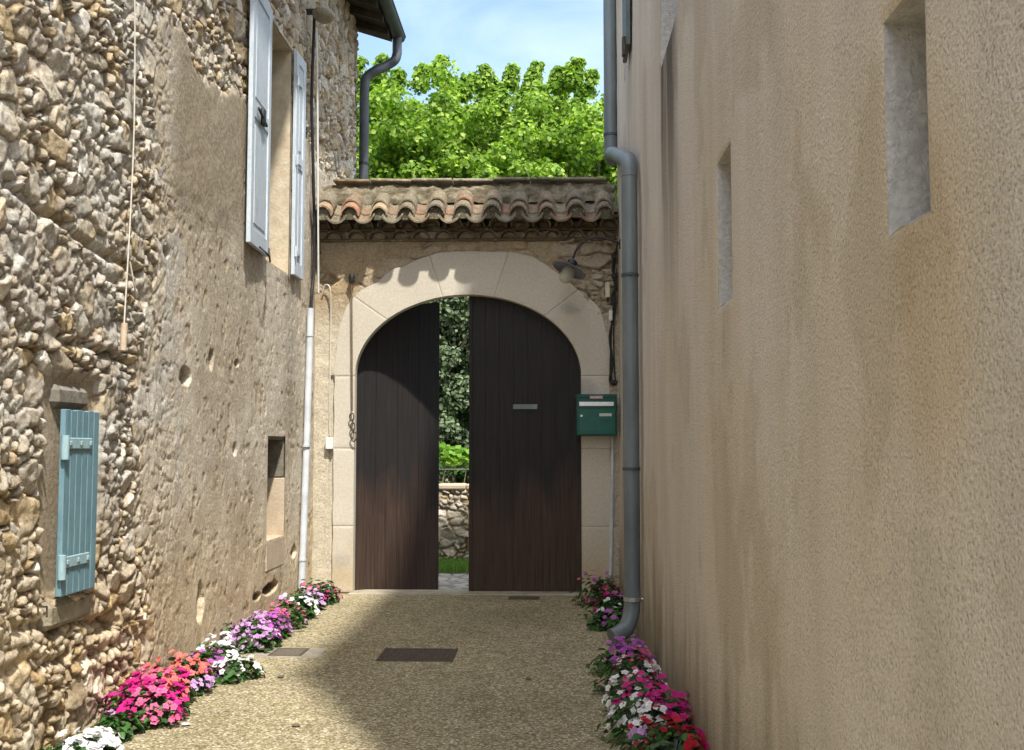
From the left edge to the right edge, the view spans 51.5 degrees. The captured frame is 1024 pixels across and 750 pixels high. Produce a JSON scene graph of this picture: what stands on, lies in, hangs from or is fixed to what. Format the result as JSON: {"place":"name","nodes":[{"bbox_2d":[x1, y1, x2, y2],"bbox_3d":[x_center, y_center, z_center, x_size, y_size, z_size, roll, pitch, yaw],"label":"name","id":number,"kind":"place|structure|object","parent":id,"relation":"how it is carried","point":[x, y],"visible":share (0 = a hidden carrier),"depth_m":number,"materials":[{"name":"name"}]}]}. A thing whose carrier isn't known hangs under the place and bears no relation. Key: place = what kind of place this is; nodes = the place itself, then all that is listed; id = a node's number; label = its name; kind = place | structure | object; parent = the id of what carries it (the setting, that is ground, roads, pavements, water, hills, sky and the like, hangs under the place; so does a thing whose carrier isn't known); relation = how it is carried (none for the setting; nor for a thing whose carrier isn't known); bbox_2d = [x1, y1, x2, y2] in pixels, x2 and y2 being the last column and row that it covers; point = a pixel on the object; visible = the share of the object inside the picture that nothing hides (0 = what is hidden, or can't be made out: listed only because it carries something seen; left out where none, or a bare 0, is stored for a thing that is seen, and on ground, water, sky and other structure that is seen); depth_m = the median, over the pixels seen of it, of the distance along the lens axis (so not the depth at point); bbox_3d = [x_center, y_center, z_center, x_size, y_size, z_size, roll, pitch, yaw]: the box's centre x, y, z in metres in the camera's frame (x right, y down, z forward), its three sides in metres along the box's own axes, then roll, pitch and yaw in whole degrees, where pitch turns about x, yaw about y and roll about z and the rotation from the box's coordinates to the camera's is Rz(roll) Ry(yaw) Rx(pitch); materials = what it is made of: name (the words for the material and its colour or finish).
{"place":"outdoors","nodes":[
{"label":"outdoors","id":0,"kind":"place"},
{"bbox_2d":[106,593,639,749],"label":"driveway","id":1,"kind":"structure","parent":0,"point":[345,690],"depth_m":6.62,"materials":[{"name":"beige gravel"}]},
{"bbox_2d":[96,677,196,731],"bbox_3d":[-2.012,1.786,5.783,0.502,0.254,0.402,0,-4,2],"label":"impatiens plant","id":2,"kind":"object","parent":1,"relation":"on","point":[145,706],"visible":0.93,"depth_m":5.72,"materials":[{"name":"leaf"},{"name":"petal"},{"name":"green stem"}]},
{"bbox_2d":[142,649,217,694],"bbox_3d":[-2.016,1.815,6.479,0.510,0.283,0.367,3,-5,-37],"label":"impatiens plant","id":3,"kind":"object","parent":1,"relation":"on","point":[208,679],"visible":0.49,"depth_m":6.44,"materials":[{"name":"red plant"}]},
{"bbox_2d":[211,652,265,683],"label":"impatiens plant","id":4,"kind":"object","parent":1,"relation":"on","point":[237,669],"visible":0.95,"depth_m":6.83,"materials":[{"name":"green plant"}]},
{"bbox_2d":[217,614,283,653],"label":"impatiens plant","id":5,"kind":"object","parent":1,"relation":"on","point":[249,637],"visible":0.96,"depth_m":7.80,"materials":[{"name":"purple plant"}]},
{"bbox_2d":[262,595,312,628],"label":"impatiens plant","id":6,"kind":"object","parent":1,"relation":"on","point":[284,609],"visible":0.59,"depth_m":8.80,"materials":[{"name":"green plant"}]},
{"bbox_2d":[252,647,327,657],"bbox_3d":[-1.627,2.041,7.765,0.494,0.024,0.375,0,-4,2],"label":"concrete patch","id":7,"kind":"object","parent":1,"relation":"on","point":[313,652],"visible":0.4,"depth_m":7.72,"materials":[{"name":"beige concrete"}]},
{"bbox_2d":[268,648,309,655],"bbox_3d":[-1.632,2.035,7.771,0.244,0.020,0.285,0,-4,2],"label":"drain cover","id":8,"kind":"object","parent":7,"relation":"on","point":[290,652],"visible":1,"depth_m":7.76,"materials":[{"name":"metal"}]},
{"bbox_2d":[270,586,320,619],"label":"impatiens plant","id":9,"kind":"object","parent":1,"relation":"on","point":[307,603],"visible":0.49,"depth_m":9.30,"materials":[{"name":"white plant"}]},
{"bbox_2d":[296,587,327,609],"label":"impatiens plant","id":10,"kind":"object","parent":1,"relation":"on","point":[321,603],"visible":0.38,"depth_m":9.78,"materials":[{"name":"plant"}]},
{"bbox_2d":[375,648,457,661],"bbox_3d":[-0.680,2.029,7.673,0.546,0.020,0.453,0,-4,2],"label":"drain grate","id":11,"kind":"object","parent":1,"relation":"on","point":[421,654],"visible":1,"depth_m":7.66,"materials":[{"name":"metal"}]},
{"bbox_2d":[312,177,619,593],"bbox_3d":[-0.484,0.186,11.372,3.240,4.577,1.431,0,-4,2],"label":"arched gateway","id":12,"kind":"object","parent":1,"relation":"on","point":[401,250],"visible":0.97,"depth_m":11.10,"materials":[{"name":"stone"}]},
{"bbox_2d":[322,284,331,435],"bbox_3d":[-1.938,-0.161,11.052,0.110,1.580,0.083,0,-4,2],"label":"cable","id":13,"kind":"object","parent":12,"relation":"attached to","point":[328,285],"visible":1,"depth_m":11.07,"materials":[{"name":"beige plastic"}]},
{"bbox_2d":[325,438,333,448],"bbox_3d":[-1.891,0.710,11.010,0.078,0.121,0.070,0,-4,2],"label":"switch box","id":14,"kind":"object","parent":12,"relation":"attached to","point":[329,443],"visible":1,"depth_m":10.98,"materials":[{"name":"white plastic"}]},
{"bbox_2d":[348,274,356,441],"bbox_3d":[-1.672,-0.179,11.044,0.105,1.750,0.123,3,-5,-35],"label":"bell pull","id":15,"kind":"object","parent":12,"relation":"attached to","point":[351,277],"visible":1,"depth_m":11.02,"materials":[{"name":"metal"}]},
{"bbox_2d":[355,302,439,589],"bbox_3d":[-1.252,0.776,11.472,1.048,3.222,0.055,3,-5,-35],"label":"door","id":16,"kind":"structure","parent":12,"relation":"in","point":[397,518],"depth_m":11.46,"materials":[{"name":"brown wood"}]},
{"bbox_2d":[469,296,581,590],"bbox_3d":[0.151,0.685,11.097,1.201,3.107,0.077,0,-4,2],"label":"door","id":17,"kind":"structure","parent":12,"relation":"in","point":[525,532],"depth_m":11.07,"materials":[{"name":"brown wood"}]},
{"bbox_2d":[576,394,616,435],"bbox_3d":[0.859,0.409,10.831,0.413,0.420,0.195,0,-4,2],"label":"mailbox","id":18,"kind":"object","parent":12,"relation":"attached to","point":[596,414],"visible":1,"depth_m":10.74,"materials":[{"name":"green metal"}]},
{"bbox_2d":[579,409,615,433],"bbox_3d":[0.861,0.471,10.739,0.371,0.259,0.019,0,-4,2],"label":"door","id":19,"kind":"structure","parent":18,"relation":"in","point":[591,421],"depth_m":10.74,"materials":[{"name":"green metal"}]},
{"bbox_2d":[605,282,610,302],"bbox_3d":[0.993,-0.857,11.020,0.064,0.215,0.111,0,-4,2],"label":"insulator","id":20,"kind":"object","parent":12,"relation":"attached to","point":[607,290],"visible":1,"depth_m":10.98,"materials":[{"name":"ceramic"}]},
{"bbox_2d":[609,438,613,575],"bbox_3d":[1.022,1.344,10.875,0.065,1.404,0.038,0,-4,2],"label":"conduit","id":21,"kind":"object","parent":12,"relation":"attached to","point":[611,513],"visible":0.96,"depth_m":10.86,"materials":[{"name":"plastic"}]},
{"bbox_2d":[609,241,617,385],"bbox_3d":[1.051,-0.643,10.986,0.112,1.506,0.067,0,-4,2],"label":"cable bundle","id":22,"kind":"object","parent":12,"relation":"attached to","point":[613,303],"visible":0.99,"depth_m":10.96,"materials":[{"name":"rubber"}]},
{"bbox_2d":[609,310,612,320],"bbox_3d":[1.020,-0.616,10.963,0.036,0.110,0.040,0,-4,2],"label":"cable connector","id":23,"kind":"object","parent":22,"relation":"attached to","point":[610,316],"visible":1,"depth_m":10.95,"materials":[{"name":"white plastic"}]},
{"bbox_2d":[348,589,588,595],"bbox_3d":[-0.433,2.344,10.948,2.480,0.212,0.320,0,-4,2],"label":"threshold","id":24,"kind":"object","parent":1,"relation":"on","point":[429,592],"visible":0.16,"depth_m":10.90,"materials":[{"name":"stone"}]},
{"bbox_2d":[508,596,538,599],"bbox_3d":[0.118,2.227,10.569,0.307,0.014,0.212,0,-4,2],"label":"floor stop","id":25,"kind":"object","parent":1,"relation":"on","point":[523,598],"visible":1,"depth_m":10.53,"materials":[{"name":"metal"}]},
{"bbox_2d":[610,595,676,712],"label":"flower bed soil","id":26,"kind":"structure","parent":1,"relation":"on","point":[634,636],"depth_m":8.27,"materials":[{"name":"brown soil"}]},
{"bbox_2d":[570,570,623,607],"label":"impatiens plant","id":27,"kind":"object","parent":26,"relation":"in","point":[594,589],"visible":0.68,"depth_m":10.05,"materials":[{"name":"green plant"}]},
{"bbox_2d":[578,585,623,618],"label":"impatiens plant","id":28,"kind":"object","parent":26,"relation":"in","point":[607,602],"visible":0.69,"depth_m":9.27,"materials":[{"name":"green plant"}]},
{"bbox_2d":[586,603,622,630],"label":"impatiens plant","id":29,"kind":"object","parent":26,"relation":"in","point":[612,619],"visible":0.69,"depth_m":8.72,"materials":[{"name":"green plant"}]},
{"bbox_2d":[585,634,657,672],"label":"impatiens plant","id":30,"kind":"object","parent":26,"relation":"in","point":[624,649],"visible":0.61,"depth_m":7.03,"materials":[{"name":"purple plant"}]},
{"bbox_2d":[591,646,666,695],"bbox_3d":[0.732,1.819,6.536,0.524,0.281,0.369,2,-5,-31],"label":"impatiens plant","id":31,"kind":"object","parent":26,"relation":"in","point":[631,665],"visible":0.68,"depth_m":6.48,"materials":[{"name":"purple plant"}]},
{"bbox_2d":[602,666,666,715],"bbox_3d":[0.743,1.797,6.028,0.331,0.262,0.489,-3,-5,40],"label":"impatiens plant","id":32,"kind":"object","parent":26,"relation":"in","point":[638,686],"visible":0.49,"depth_m":5.97,"materials":[{"name":"white plant"}]},
{"bbox_2d":[594,678,694,746],"bbox_3d":[0.703,1.720,5.420,0.566,0.330,0.414,0,-4,2],"label":"impatiens plant","id":33,"kind":"object","parent":26,"relation":"on","point":[669,706],"visible":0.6,"depth_m":5.38,"materials":[{"name":"leaf"},{"name":"petal"},{"name":"green plant stem"}]},
{"bbox_2d":[607,705,709,749],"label":"impatiens plant","id":34,"kind":"object","parent":26,"relation":"in","point":[661,736],"visible":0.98,"depth_m":4.88,"materials":[{"name":"leaf"},{"name":"petal"},{"name":"green plant stem"}]},
{"bbox_2d":[616,0,1023,749],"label":"rendered house","id":35,"kind":"structure","parent":1,"relation":"on","point":[830,264],"depth_m":2.72,"materials":[{"name":"paint"}]},
{"bbox_2d":[553,236,620,278],"bbox_3d":[0.749,-1.154,10.626,0.686,0.481,0.355,0,-4,2],"label":"wall lamp","id":36,"kind":"object","parent":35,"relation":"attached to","point":[568,268],"visible":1,"depth_m":10.63,"materials":[{"name":"metal"}]},
{"bbox_2d":[603,0,642,643],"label":"downpipe","id":37,"kind":"object","parent":35,"relation":"attached to","point":[626,161],"visible":0.98,"depth_m":8.22,"materials":[{"name":"metal"}]},
{"bbox_2d":[438,573,468,589],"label":"path","id":38,"kind":"structure","parent":0,"point":[454,581],"depth_m":12.78,"materials":[{"name":"grey stone"}]},
{"bbox_2d":[357,0,603,116],"label":"sky","id":39,"kind":"structure","parent":0,"point":[496,33],"materials":[{"name":"blue"}]},
{"label":"ground","id":40,"kind":"structure","parent":0,"visible":0},
{"bbox_2d":[0,0,405,749],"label":"stone house","id":41,"kind":"structure","parent":40,"relation":"on","point":[150,494],"depth_m":6.56,"materials":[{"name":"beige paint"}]},
{"bbox_2d":[37,606,47,617],"bbox_3d":[-2.205,1.111,4.986,0.009,0.069,0.098,0,-4,2],"label":"wall staple","id":42,"kind":"object","parent":41,"relation":"attached to","point":[38,607],"depth_m":4.99,"materials":[{"name":"metal"}]},
{"bbox_2d":[120,0,137,350],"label":"hanging string","id":43,"kind":"object","parent":41,"relation":"hanging from","point":[123,336],"visible":1,"depth_m":6.00,"materials":[{"name":"fabric"}]},
{"bbox_2d":[298,308,313,588],"bbox_3d":[-2.034,0.701,10.488,0.076,2.771,0.310,0,-4,2],"label":"conduit","id":44,"kind":"object","parent":41,"relation":"attached to","point":[306,449],"visible":0.99,"depth_m":10.48,"materials":[{"name":"plastic"}]},
{"bbox_2d":[310,18,320,307],"bbox_3d":[-2.021,-2.189,10.929,0.043,3.096,0.436,0,-4,2],"label":"cable","id":45,"kind":"object","parent":41,"relation":"attached to","point":[313,167],"visible":0.92,"depth_m":10.81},
{"bbox_2d":[316,27,318,292],"bbox_3d":[-1.990,-2.196,10.875,0.026,2.691,0.312,0,-4,0],"label":"cable","id":46,"kind":"object","parent":41,"relation":"attached to","point":[317,157],"visible":1,"depth_m":10.86,"materials":[{"name":"white plastic"}]},
{"bbox_2d":[306,6,334,23],"bbox_3d":[-1.936,-3.669,10.832,0.289,0.115,0.276,-3,-5,40],"label":"eave light","id":47,"kind":"object","parent":41,"relation":"attached to","point":[323,14],"visible":1,"depth_m":10.75,"materials":[{"name":"grey metal"}]},
{"bbox_2d":[359,37,401,178],"bbox_3d":[-1.701,-0.905,13.549,0.571,7.050,0.152,2,-5,-30],"label":"downpipe","id":48,"kind":"object","parent":41,"relation":"attached to","point":[369,74],"visible":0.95,"depth_m":13.58,"materials":[{"name":"metal"}]},
{"bbox_2d":[357,103,384,173],"bbox_3d":[-4.284,-1.221,20.871,5.776,8.993,6.111,0,-4,2],"label":"plane tree","id":49,"kind":"object","parent":40,"relation":"on","point":[371,128],"depth_m":20.37,"materials":[{"name":"green plant"}]},
{"bbox_2d":[420,296,468,482],"bbox_3d":[-1.116,0.520,17.081,2.473,4.989,2.108,0,-4,2],"label":"evergreen shrub","id":50,"kind":"object","parent":40,"relation":"on","point":[454,386],"visible":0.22,"depth_m":16.68,"materials":[{"name":"green plant"}]},
{"bbox_2d":[355,52,540,368],"bbox_3d":[-1.885,-1.389,20.091,4.944,9.223,5.209,1,-4,-19],"label":"plane tree","id":51,"kind":"object","parent":40,"relation":"on","point":[406,147],"visible":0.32,"depth_m":18.93,"materials":[{"name":"green plant"}]},
{"bbox_2d":[439,483,468,561],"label":"garden wall","id":52,"kind":"structure","parent":40,"relation":"on","point":[454,520],"depth_m":14.63,"materials":[{"name":"stone"}]},
{"bbox_2d":[439,442,454,482],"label":"vine","id":53,"kind":"object","parent":52,"relation":"on","point":[443,453],"visible":0.58,"depth_m":14.91,"materials":[{"name":"green plant"}]},
{"bbox_2d":[439,468,468,469],"bbox_3d":[-0.476,1.440,14.962,8.800,0.261,0.040,0,-4,2],"label":"wire fence","id":54,"kind":"object","parent":52,"relation":"on","point":[453,468],"depth_m":14.97,"materials":[{"name":"metal"}]},
{"bbox_2d":[446,445,468,482],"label":"vine","id":55,"kind":"object","parent":52,"relation":"on","point":[460,454],"visible":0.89,"depth_m":14.92,"materials":[{"name":"green plant"}]},
{"bbox_2d":[439,457,468,483],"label":"evergreen shrub","id":56,"kind":"object","parent":40,"relation":"on","point":[456,476],"visible":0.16,"depth_m":15.45,"materials":[{"name":"green plant"}]},
{"bbox_2d":[446,305,468,478],"bbox_3d":[-0.413,0.415,18.831,2.997,5.436,2.470,0,-4,2],"label":"evergreen shrub","id":57,"kind":"object","parent":40,"relation":"on","point":[467,367],"depth_m":18.42,"materials":[{"name":"green plant"}]},
{"bbox_2d":[393,60,595,316],"bbox_3d":[0.109,-1.341,21.001,5.820,9.252,6.011,0,-4,2],"label":"plane tree","id":58,"kind":"object","parent":40,"relation":"on","point":[521,168],"visible":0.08,"depth_m":20.09,"materials":[{"name":"green plant"}]},
{"bbox_2d":[455,56,617,209],"bbox_3d":[1.161,-1.295,20.420,5.249,9.080,6.588,0,-4,2],"label":"plane tree","id":59,"kind":"object","parent":40,"relation":"on","point":[582,127],"visible":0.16,"depth_m":19.18,"materials":[{"name":"green plant"}]},
{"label":"lawn","id":60,"kind":"structure","parent":0,"visible":0},
{"bbox_2d":[438,555,468,572],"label":"grass","id":61,"kind":"structure","parent":60,"relation":"on","point":[461,565],"depth_m":13.68,"materials":[{"name":"green plant"}]},
{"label":"flower bed soil","id":62,"kind":"structure","parent":0,"visible":0},
{"bbox_2d":[38,726,124,749],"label":"impatiens plant","id":63,"kind":"object","parent":62,"relation":"in","point":[90,739],"visible":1,"depth_m":5.03,"materials":[{"name":"white plant"}]},
{"bbox_2d":[93,709,147,743],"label":"impatiens plant","id":64,"kind":"object","parent":62,"relation":"on","point":[125,729],"visible":0.73,"depth_m":5.47,"materials":[{"name":"green plant"}]},
{"bbox_2d":[118,665,196,711],"bbox_3d":[-2.058,1.807,6.152,0.420,0.266,0.450,0,-4,2],"label":"impatiens plant","id":65,"kind":"object","parent":62,"relation":"on","point":[174,676],"visible":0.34,"depth_m":6.11,"materials":[{"name":"pink plant"}]},
{"bbox_2d":[178,647,228,683],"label":"impatiens plant","id":66,"kind":"object","parent":62,"relation":"in","point":[207,655],"visible":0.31,"depth_m":6.84,"materials":[{"name":"plant"}]},
{"bbox_2d":[196,631,242,671],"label":"impatiens plant","id":67,"kind":"object","parent":62,"relation":"in","point":[226,647],"visible":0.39,"depth_m":7.11,"materials":[{"name":"white plant"}]},
{"bbox_2d":[244,607,293,638],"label":"impatiens plant","id":68,"kind":"object","parent":62,"relation":"in","point":[286,628],"visible":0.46,"depth_m":8.34,"materials":[{"name":"purple plant"}]},
{"bbox_2d":[296,578,342,604],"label":"impatiens plant","id":69,"kind":"object","parent":62,"relation":"in","point":[327,593],"visible":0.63,"depth_m":10.15,"materials":[{"name":"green plant"}]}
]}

